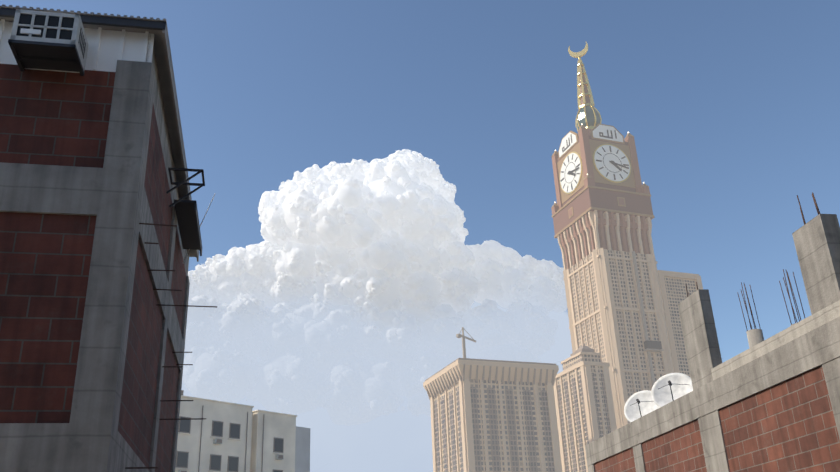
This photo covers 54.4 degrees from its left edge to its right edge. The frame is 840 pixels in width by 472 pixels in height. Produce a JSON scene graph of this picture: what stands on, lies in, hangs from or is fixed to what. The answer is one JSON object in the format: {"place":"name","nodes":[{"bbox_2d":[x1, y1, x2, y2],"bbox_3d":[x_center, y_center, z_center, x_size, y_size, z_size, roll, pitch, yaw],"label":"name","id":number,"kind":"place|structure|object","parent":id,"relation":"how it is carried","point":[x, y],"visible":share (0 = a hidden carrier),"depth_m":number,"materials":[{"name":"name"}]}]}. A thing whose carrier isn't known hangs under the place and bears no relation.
{"place":"outdoors","nodes":[
{"label":"outdoors","id":0,"kind":"place"},
{"bbox_2d":[0,4,216,471],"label":"building","id":1,"kind":"structure","parent":0,"point":[100,240],"depth_m":9.21,"materials":[{"name":"brick"}]},
{"bbox_2d":[182,149,566,425],"bbox_3d":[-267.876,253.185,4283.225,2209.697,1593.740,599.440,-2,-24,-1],"label":"cloud","id":2,"kind":"structure","parent":0,"point":[366,283],"depth_m":4158.44,"materials":[{"name":"white"}]},
{"bbox_2d":[181,301,572,471],"bbox_3d":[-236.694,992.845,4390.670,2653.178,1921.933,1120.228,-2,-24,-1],"label":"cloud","id":3,"kind":"structure","parent":0,"point":[399,441],"depth_m":3923.14,"materials":[{"name":"white"}]},
{"bbox_2d":[0,0,839,362],"label":"sky","id":4,"kind":"structure","parent":0,"point":[730,108],"materials":[{"name":"blue"}]},
{"bbox_2d":[423,327,561,471],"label":"hotel tower","id":5,"kind":"structure","parent":0,"point":[493,415],"depth_m":586.52,"materials":[{"name":"beige concrete"}]},
{"bbox_2d":[553,346,616,471],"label":"hotel tower","id":6,"kind":"structure","parent":0,"point":[585,411],"depth_m":676.39,"materials":[{"name":"beige concrete"}]},
{"bbox_2d":[657,270,702,377],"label":"tower","id":7,"kind":"structure","parent":0,"point":[673,289],"depth_m":848.12,"materials":[{"name":"beige concrete"}]},
{"bbox_2d":[585,192,839,471],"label":"building","id":8,"kind":"structure","parent":0,"point":[770,404],"depth_m":13.00,"materials":[{"name":"concrete"}]},
{"bbox_2d":[624,390,659,421],"bbox_3d":[5.558,4.427,20.274,0.777,1.251,0.723,1,-24,-9],"label":"satellite dish","id":9,"kind":"object","parent":8,"relation":"on","point":[639,404],"visible":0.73,"depth_m":20.51,"materials":[{"name":"grey metal"}]},
{"bbox_2d":[651,373,692,406],"bbox_3d":[5.833,3.719,18.702,0.870,1.273,0.701,1,-24,-9],"label":"satellite dish","id":10,"kind":"object","parent":8,"relation":"on","point":[668,388],"visible":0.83,"depth_m":18.92,"materials":[{"name":"grey metal"}]},
{"bbox_3d":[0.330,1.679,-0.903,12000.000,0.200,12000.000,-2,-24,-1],"label":"ground","id":11,"kind":"structure","parent":0,"visible":0},
{"bbox_2d":[175,390,309,471],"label":"white apartment block","id":12,"kind":"structure","parent":11,"relation":"on","point":[227,437],"depth_m":80.84,"materials":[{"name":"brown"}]},
{"bbox_2d":[551,41,675,428],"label":"clock tower","id":13,"kind":"structure","parent":11,"relation":"on","point":[602,214],"depth_m":810.05,"materials":[{"name":"beige stone"}]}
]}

